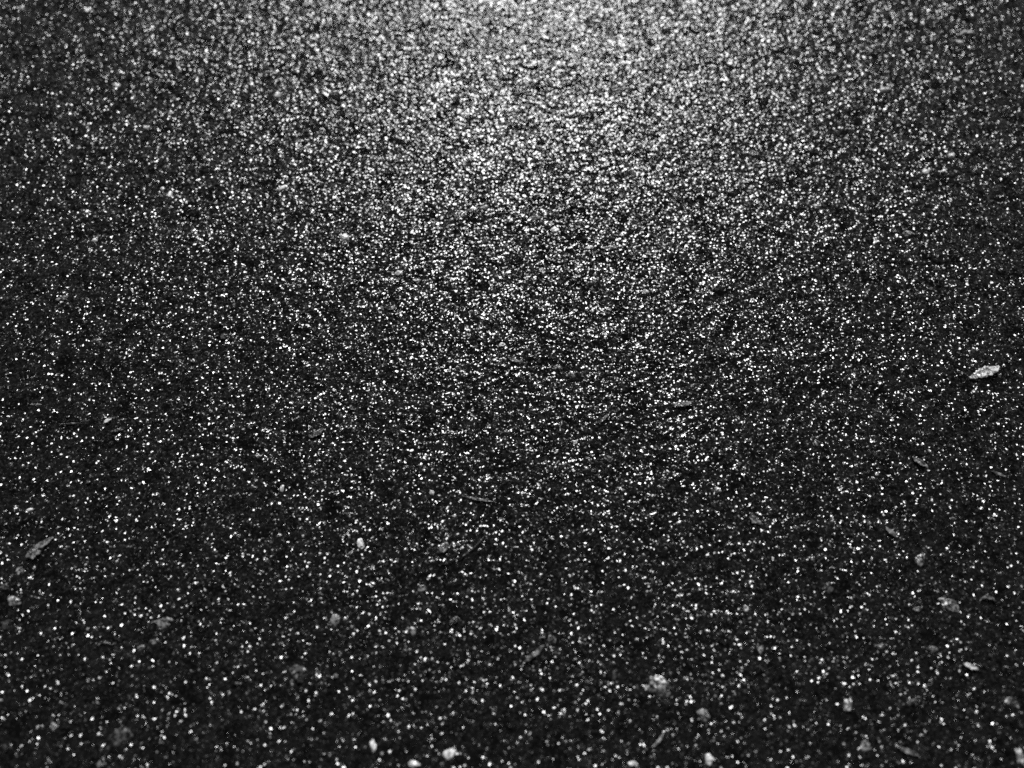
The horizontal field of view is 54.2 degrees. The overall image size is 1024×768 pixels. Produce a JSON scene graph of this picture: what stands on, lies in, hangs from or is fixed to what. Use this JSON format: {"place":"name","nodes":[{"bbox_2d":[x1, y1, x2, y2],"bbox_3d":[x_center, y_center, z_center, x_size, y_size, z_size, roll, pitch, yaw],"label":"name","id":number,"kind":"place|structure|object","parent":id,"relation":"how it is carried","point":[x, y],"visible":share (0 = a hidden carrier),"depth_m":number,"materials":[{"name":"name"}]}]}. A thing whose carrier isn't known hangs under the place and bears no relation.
{"place":"outdoors","nodes":[
{"label":"outdoors","id":0,"kind":"place"},
{"bbox_2d":[384,306,396,309],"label":"leaf scrap","id":1,"kind":"object","parent":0,"point":[390,307],"visible":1,"depth_m":0.56,"materials":[{"name":"grey plant"}]},
{"bbox_2d":[0,0,1023,767],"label":"road","id":2,"kind":"structure","parent":0,"point":[662,514],"depth_m":0.54,"materials":[{"name":"black asphalt"}]},
{"bbox_2d":[0,584,8,590],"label":"stone","id":3,"kind":"object","parent":2,"relation":"on","point":[4,587],"visible":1,"depth_m":0.48,"materials":[{"name":"grey stone"}]},
{"bbox_2d":[0,619,12,629],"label":"stone","id":4,"kind":"object","parent":2,"relation":"on","point":[5,624],"visible":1,"depth_m":0.47,"materials":[{"name":"grey stone"}]},
{"bbox_2d":[2,743,11,751],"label":"stone","id":5,"kind":"object","parent":2,"relation":"on","point":[6,747],"visible":1,"depth_m":0.44,"materials":[{"name":"grey stone"}]},
{"bbox_2d":[7,596,21,606],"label":"stone","id":6,"kind":"object","parent":2,"relation":"on","point":[13,601],"visible":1,"depth_m":0.47,"materials":[{"name":"grey stone"}]},
{"bbox_2d":[15,567,23,575],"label":"stone","id":7,"kind":"object","parent":2,"relation":"on","point":[19,571],"visible":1,"depth_m":0.48,"materials":[{"name":"grey stone"}]},
{"bbox_2d":[25,549,40,559],"bbox_3d":[-0.233,0.083,0.486,0.007,0.001,0.006,-26,63,-15],"label":"leaf scrap","id":8,"kind":"object","parent":2,"relation":"on","point":[31,555],"visible":1,"depth_m":0.49,"materials":[{"name":"grey plant"}]},
{"bbox_2d":[27,536,52,552],"bbox_3d":[-0.230,0.079,0.488,0.014,0.001,0.004,-32,64,-18],"label":"leaf scrap","id":9,"kind":"object","parent":2,"relation":"on","point":[42,544],"visible":1,"depth_m":0.49,"materials":[{"name":"grey plant"}]},
{"bbox_2d":[50,722,56,729],"bbox_3d":[-0.204,0.153,0.445,0.004,0.002,0.004,1,56,-2],"label":"mineral chip","id":10,"kind":"object","parent":2,"relation":"on","point":[53,726],"visible":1,"depth_m":0.45,"materials":[{"name":"stone"}]},
{"bbox_2d":[55,295,68,300],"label":"stone","id":11,"kind":"object","parent":2,"relation":"on","point":[60,298],"visible":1,"depth_m":0.56,"materials":[{"name":"grey stone"}]},
{"bbox_2d":[57,701,67,710],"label":"stone","id":12,"kind":"object","parent":2,"relation":"on","point":[61,705],"visible":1,"depth_m":0.45,"materials":[{"name":"grey stone"}]},
{"bbox_2d":[93,339,99,344],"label":"stone","id":13,"kind":"object","parent":2,"relation":"on","point":[96,341],"visible":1,"depth_m":0.55,"materials":[{"name":"grey stone"}]},
{"bbox_2d":[96,760,106,767],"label":"stone","id":14,"kind":"object","parent":2,"relation":"on","point":[99,764],"visible":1,"depth_m":0.44,"materials":[{"name":"grey stone"}]},
{"bbox_2d":[104,726,132,751],"bbox_3d":[-0.174,0.157,0.444,0.014,0.004,0.009,-17,60,-10],"label":"stone","id":15,"kind":"object","parent":2,"relation":"on","point":[119,736],"visible":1,"depth_m":0.44,"materials":[{"name":"grey stone"}]},
{"bbox_2d":[137,645,144,651],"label":"stone","id":16,"kind":"object","parent":2,"relation":"on","point":[141,647],"visible":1,"depth_m":0.46,"materials":[{"name":"grey stone"}]},
{"bbox_2d":[149,638,158,644],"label":"stone","id":17,"kind":"object","parent":2,"relation":"on","point":[154,641],"visible":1,"depth_m":0.47,"materials":[{"name":"grey stone"}]},
{"bbox_2d":[151,617,173,628],"bbox_3d":[-0.164,0.113,0.470,0.011,0.003,0.012,27,63,15],"label":"stone","id":18,"kind":"object","parent":2,"relation":"on","point":[162,623],"visible":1,"depth_m":0.47,"materials":[{"name":"grey stone"}]},
{"bbox_2d":[219,333,227,340],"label":"stone","id":19,"kind":"object","parent":2,"relation":"on","point":[223,336],"visible":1,"depth_m":0.55,"materials":[{"name":"grey stone"}]},
{"bbox_2d":[274,92,280,97],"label":"mineral chip","id":20,"kind":"object","parent":2,"relation":"on","point":[277,94],"visible":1,"depth_m":0.65,"materials":[{"name":"white stone"}]},
{"bbox_2d":[276,185,286,190],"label":"stone","id":21,"kind":"object","parent":2,"relation":"on","point":[282,187],"visible":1,"depth_m":0.61,"materials":[{"name":"white stone"}]},
{"bbox_2d":[288,665,306,686],"bbox_3d":[-0.097,0.133,0.458,0.012,0.004,0.012,-11,60,-6],"label":"stone","id":22,"kind":"object","parent":2,"relation":"on","point":[298,673],"visible":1,"depth_m":0.46,"materials":[{"name":"grey stone"}]},
{"bbox_2d":[309,428,323,437],"bbox_3d":[-0.102,0.026,0.520,0.009,0.001,0.004,-34,65,-18],"label":"leaf scrap","id":23,"kind":"object","parent":2,"relation":"on","point":[317,433],"visible":1,"depth_m":0.52,"materials":[{"name":"grey plant"}]},
{"bbox_2d":[330,614,339,627],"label":"stone","id":24,"kind":"object","parent":2,"relation":"on","point":[334,619],"visible":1,"depth_m":0.47,"materials":[{"name":"grey stone"}]},
{"bbox_2d":[340,233,348,241],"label":"stone","id":25,"kind":"object","parent":2,"relation":"on","point":[344,237],"visible":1,"depth_m":0.59,"materials":[{"name":"white stone"}]},
{"bbox_2d":[347,550,353,557],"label":"stone","id":26,"kind":"object","parent":2,"relation":"on","point":[350,554],"visible":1,"depth_m":0.49,"materials":[{"name":"grey stone"}]},
{"bbox_2d":[357,538,363,548],"bbox_3d":[-0.074,0.078,0.489,0.004,0.002,0.006,-17,63,-10],"label":"mineral chip","id":27,"kind":"object","parent":2,"relation":"on","point":[360,544],"visible":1,"depth_m":0.49,"materials":[{"name":"white stone"}]},
{"bbox_2d":[370,739,375,751],"bbox_3d":[-0.061,0.158,0.442,0.004,0.002,0.009,-15,55,-16],"label":"mineral chip","id":28,"kind":"object","parent":2,"relation":"on","point":[373,745],"visible":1,"depth_m":0.44,"materials":[{"name":"white stone"}]},
{"bbox_2d":[395,270,402,275],"bbox_3d":[-0.065,-0.064,0.575,0.006,0.002,0.004,14,62,15],"label":"mineral chip","id":29,"kind":"object","parent":2,"relation":"on","point":[398,272],"visible":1,"depth_m":0.57,"materials":[{"name":"white stone"}]},
{"bbox_2d":[407,626,415,637],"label":"stone","id":30,"kind":"object","parent":2,"relation":"on","point":[411,631],"visible":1,"depth_m":0.47,"materials":[{"name":"grey stone"}]},
{"bbox_2d":[408,760,420,767],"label":"stone","id":31,"kind":"object","parent":2,"relation":"on","point":[412,764],"visible":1,"depth_m":0.44,"materials":[{"name":"white stone"}]},
{"bbox_2d":[418,585,424,591],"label":"stone","id":32,"kind":"object","parent":2,"relation":"on","point":[421,588],"visible":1,"depth_m":0.48,"materials":[{"name":"grey stone"}]},
{"bbox_2d":[437,542,448,553],"bbox_3d":[-0.033,0.080,0.487,0.005,0.001,0.007,34,65,19],"label":"leaf scrap","id":33,"kind":"object","parent":2,"relation":"on","point":[443,547],"visible":1,"depth_m":0.49,"materials":[{"name":"grey plant"}]},
{"bbox_2d":[442,748,455,759],"bbox_3d":[-0.027,0.163,0.439,0.008,0.003,0.005,-12,57,-7],"label":"stone","id":34,"kind":"object","parent":2,"relation":"on","point":[448,754],"visible":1,"depth_m":0.44,"materials":[{"name":"white stone"}]},
{"bbox_2d":[450,616,458,625],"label":"stone","id":35,"kind":"object","parent":2,"relation":"on","point":[454,621],"visible":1,"depth_m":0.47,"materials":[{"name":"grey stone"}]},
{"bbox_2d":[439,534,485,564],"bbox_3d":[-0.024,0.082,0.486,0.030,0.001,0.004,-31,64,-17],"label":"fibre","id":36,"kind":"object","parent":2,"relation":"on","point":[465,553],"visible":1,"depth_m":0.48,"materials":[{"name":"fabric"}]},
{"bbox_2d":[463,496,492,501],"bbox_3d":[-0.017,0.058,0.501,0.015,0.001,0.002,9,59,5],"label":"splinter","id":37,"kind":"object","parent":2,"relation":"on","point":[477,499],"visible":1,"depth_m":0.50,"materials":[{"name":"grey plant"}]},
{"bbox_2d":[523,645,543,661],"bbox_3d":[0.010,0.124,0.460,0.012,0.001,0.003,-34,65,-19],"label":"splinter","id":38,"kind":"object","parent":2,"relation":"on","point":[534,654],"visible":1,"depth_m":0.46,"materials":[{"name":"grey plant"}]},
{"bbox_2d":[529,216,540,219],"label":"stone","id":39,"kind":"object","parent":2,"relation":"on","point":[535,217],"visible":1,"depth_m":0.59,"materials":[{"name":"grey stone"}]},
{"bbox_2d":[547,635,555,646],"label":"stone","id":40,"kind":"object","parent":2,"relation":"on","point":[551,640],"visible":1,"depth_m":0.46,"materials":[{"name":"grey stone"}]},
{"bbox_2d":[551,227,558,232],"bbox_3d":[0.025,-0.091,0.591,0.006,0.002,0.005,-37,64,-18],"label":"mineral chip","id":41,"kind":"object","parent":2,"relation":"on","point":[554,229],"visible":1,"depth_m":0.59,"materials":[{"name":"white stone"}]},
{"bbox_2d":[552,366,562,370],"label":"stone","id":42,"kind":"object","parent":2,"relation":"on","point":[558,368],"visible":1,"depth_m":0.54,"materials":[{"name":"grey stone"}]},
{"bbox_2d":[566,372,575,378],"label":"stone","id":43,"kind":"object","parent":2,"relation":"on","point":[569,375],"visible":1,"depth_m":0.54,"materials":[{"name":"grey stone"}]},
{"bbox_2d":[593,412,609,423],"bbox_3d":[0.047,0.019,0.524,0.012,0.001,0.003,-33,65,-18],"label":"leaf scrap","id":44,"kind":"object","parent":2,"relation":"on","point":[603,418],"visible":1,"depth_m":0.52,"materials":[{"name":"grey plant"}]},
{"bbox_2d":[604,455,611,462],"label":"stone","id":45,"kind":"object","parent":2,"relation":"on","point":[607,458],"visible":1,"depth_m":0.51,"materials":[{"name":"grey stone"}]},
{"bbox_2d":[601,245,618,249],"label":"leaf scrap","id":46,"kind":"object","parent":2,"relation":"on","point":[610,247],"visible":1,"depth_m":0.58,"materials":[{"name":"grey plant"}]},
{"bbox_2d":[612,670,617,680],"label":"stone","id":47,"kind":"object","parent":2,"relation":"on","point":[615,677],"visible":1,"depth_m":0.46,"materials":[{"name":"grey stone"}]},
{"bbox_2d":[628,761,637,766],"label":"stone","id":48,"kind":"object","parent":2,"relation":"on","point":[631,763],"visible":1,"depth_m":0.44,"materials":[{"name":"white stone"}]},
{"bbox_2d":[644,675,670,698],"bbox_3d":[0.066,0.137,0.455,0.015,0.005,0.011,31,64,17],"label":"stone","id":49,"kind":"object","parent":2,"relation":"on","point":[656,686],"visible":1,"depth_m":0.45,"materials":[{"name":"grey stone"}]},
{"bbox_2d":[652,733,662,746],"bbox_3d":[0.065,0.158,0.441,0.002,0.001,0.008,36,65,20],"label":"splinter","id":50,"kind":"object","parent":2,"relation":"on","point":[658,741],"visible":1,"depth_m":0.44,"materials":[{"name":"plant"}]},
{"bbox_2d":[671,401,692,406],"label":"leaf scrap","id":51,"kind":"object","parent":2,"relation":"on","point":[682,404],"visible":1,"depth_m":0.53,"materials":[{"name":"grey plant"}]},
{"bbox_2d":[697,709,709,723],"bbox_3d":[0.086,0.149,0.448,0.007,0.004,0.008,-27,66,-14],"label":"stone","id":52,"kind":"object","parent":2,"relation":"on","point":[703,714],"visible":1,"depth_m":0.45,"materials":[{"name":"grey stone"}]},
{"bbox_2d":[705,754,713,765],"bbox_3d":[0.087,0.164,0.438,0.004,0.002,0.006,2,56,-3],"label":"mineral chip","id":53,"kind":"object","parent":2,"relation":"on","point":[709,758],"visible":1,"depth_m":0.44,"materials":[{"name":"white stone"}]},
{"bbox_2d":[749,512,761,524],"bbox_3d":[0.120,0.067,0.495,0.005,0.001,0.008,-34,65,-18],"label":"leaf scrap","id":54,"kind":"object","parent":2,"relation":"on","point":[753,518],"visible":1,"depth_m":0.49,"materials":[{"name":"grey plant"}]},
{"bbox_2d":[756,644,763,654],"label":"stone","id":55,"kind":"object","parent":2,"relation":"on","point":[759,649],"visible":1,"depth_m":0.46,"materials":[{"name":"grey stone"}]},
{"bbox_2d":[813,439,819,445],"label":"stone","id":56,"kind":"object","parent":2,"relation":"on","point":[816,442],"visible":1,"depth_m":0.52,"materials":[{"name":"grey stone"}]},
{"bbox_2d":[823,582,833,593],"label":"stone","id":57,"kind":"object","parent":2,"relation":"on","point":[828,588],"visible":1,"depth_m":0.48,"materials":[{"name":"grey stone"}]},
{"bbox_2d":[844,699,850,711],"bbox_3d":[0.151,0.144,0.450,0.004,0.002,0.007,29,60,11],"label":"mineral chip","id":58,"kind":"object","parent":2,"relation":"on","point":[847,704],"visible":1,"depth_m":0.45,"materials":[{"name":"stone"}]},
{"bbox_2d":[859,740,870,751],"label":"stone","id":59,"kind":"object","parent":2,"relation":"on","point":[865,746],"visible":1,"depth_m":0.44,"materials":[{"name":"grey stone"}]},
{"bbox_2d":[874,643,884,648],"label":"stone","id":60,"kind":"object","parent":2,"relation":"on","point":[880,645],"visible":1,"depth_m":0.46,"materials":[{"name":"grey stone"}]},
{"bbox_2d":[879,87,890,92],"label":"stone","id":61,"kind":"object","parent":2,"relation":"on","point":[885,89],"visible":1,"depth_m":0.65,"materials":[{"name":"grey stone"}]},
{"bbox_2d":[886,526,897,536],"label":"leaf scrap","id":62,"kind":"object","parent":2,"relation":"on","point":[891,532],"visible":1,"depth_m":0.49,"materials":[{"name":"grey plant"}]},
{"bbox_2d":[897,747,919,755],"bbox_3d":[0.174,0.162,0.439,0.010,0.001,0.003,20,61,11],"label":"splinter","id":63,"kind":"object","parent":2,"relation":"on","point":[908,751],"visible":1,"depth_m":0.44,"materials":[{"name":"grey plant"}]},
{"bbox_2d":[902,230,914,237],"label":"stone","id":64,"kind":"object","parent":2,"relation":"on","point":[907,234],"visible":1,"depth_m":0.59,"materials":[{"name":"grey stone"}]},
{"bbox_2d":[906,698,916,707],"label":"stone","id":65,"kind":"object","parent":2,"relation":"on","point":[912,702],"visible":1,"depth_m":0.45,"materials":[{"name":"grey stone"}]},
{"bbox_2d":[913,606,921,611],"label":"stone","id":66,"kind":"object","parent":2,"relation":"on","point":[917,609],"visible":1,"depth_m":0.47,"materials":[{"name":"grey stone"}]},
{"bbox_2d":[915,553,924,567],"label":"stone","id":67,"kind":"object","parent":2,"relation":"on","point":[919,561],"visible":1,"depth_m":0.48,"materials":[{"name":"grey stone"}]},
{"bbox_2d":[912,456,927,466],"bbox_3d":[0.208,0.040,0.511,0.009,0.001,0.004,37,66,20],"label":"leaf scrap","id":68,"kind":"object","parent":2,"relation":"on","point":[920,462],"visible":1,"depth_m":0.51,"materials":[{"name":"grey plant"}]},
{"bbox_2d":[922,168,929,173],"bbox_3d":[0.254,-0.131,0.615,0.005,0.002,0.005,20,57,17],"label":"mineral chip","id":69,"kind":"object","parent":2,"relation":"on","point":[925,171],"visible":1,"depth_m":0.61,"materials":[{"name":"white stone"}]},
{"bbox_2d":[926,645,937,652],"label":"stone","id":70,"kind":"object","parent":2,"relation":"on","point":[932,648],"visible":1,"depth_m":0.46,"materials":[{"name":"grey stone"}]},
{"bbox_2d":[938,598,958,611],"bbox_3d":[0.206,0.106,0.474,0.013,0.004,0.011,-5,59,-3],"label":"stone","id":71,"kind":"object","parent":2,"relation":"on","point":[950,604],"visible":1,"depth_m":0.47,"materials":[{"name":"grey stone"}]},
{"bbox_2d":[948,153,954,158],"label":"mineral chip","id":72,"kind":"object","parent":2,"relation":"on","point":[951,155],"visible":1,"depth_m":0.62,"materials":[{"name":"white stone"}]},
{"bbox_2d":[959,30,974,34],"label":"leaf scrap","id":73,"kind":"object","parent":2,"relation":"on","point":[965,31],"visible":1,"depth_m":0.68,"materials":[{"name":"plant"}]},
{"bbox_2d":[969,365,999,378],"bbox_3d":[0.255,-0.006,0.538,0.019,0.002,0.007,-19,61,-11],"label":"bark scrap","id":74,"kind":"object","parent":2,"relation":"on","point":[985,371],"visible":1,"depth_m":0.54,"materials":[{"name":"plant"}]},
{"bbox_2d":[991,471,1005,476],"bbox_3d":[0.247,0.046,0.508,0.007,0.001,0.002,22,61,13],"label":"splinter","id":75,"kind":"object","parent":2,"relation":"on","point":[998,473],"visible":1,"depth_m":0.51,"materials":[{"name":"grey plant"}]},
{"bbox_2d":[1001,697,1019,708],"bbox_3d":[0.224,0.144,0.451,0.009,0.004,0.006,6,54,9],"label":"stone","id":76,"kind":"object","parent":2,"relation":"on","point":[1011,702],"visible":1,"depth_m":0.45,"materials":[{"name":"grey stone"}]},
{"bbox_2d":[1015,747,1023,764],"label":"mineral chip","id":77,"kind":"object","parent":2,"relation":"on","point":[1019,756],"visible":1,"depth_m":0.44,"materials":[{"name":"stone"}]},
{"bbox_2d":[0,0,1023,767],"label":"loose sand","id":78,"kind":"structure","parent":0,"point":[500,340],"depth_m":0.55,"materials":[{"name":"grey sand"}]},
{"bbox_2d":[508,357,520,361],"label":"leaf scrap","id":79,"kind":"object","parent":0,"point":[513,359],"visible":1,"depth_m":0.54,"materials":[{"name":"grey plant"}]},
{"bbox_2d":[554,238,597,240],"bbox_3d":[0.037,-0.084,0.586,0.027,0.001,0.002,-1,59,-1],"label":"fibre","id":80,"kind":"object","parent":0,"point":[575,239],"visible":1,"depth_m":0.59,"materials":[{"name":"grey"}]},
{"bbox_2d":[549,205,608,209],"bbox_3d":[0.040,-0.105,0.599,0.036,0.001,0.001,5,59,3],"label":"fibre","id":81,"kind":"object","parent":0,"point":[580,207],"visible":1,"depth_m":0.60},
{"bbox_2d":[963,663,977,669],"bbox_3d":[0.210,0.130,0.458,0.007,0.001,0.003,22,62,13],"label":"splinter","id":82,"kind":"object","parent":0,"point":[972,666],"visible":1,"depth_m":0.46,"materials":[{"name":"plant"}]},
{"bbox_2d":[981,594,994,600],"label":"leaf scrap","id":83,"kind":"object","parent":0,"point":[989,597],"visible":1,"depth_m":0.47,"materials":[{"name":"grey plant"}]}
]}

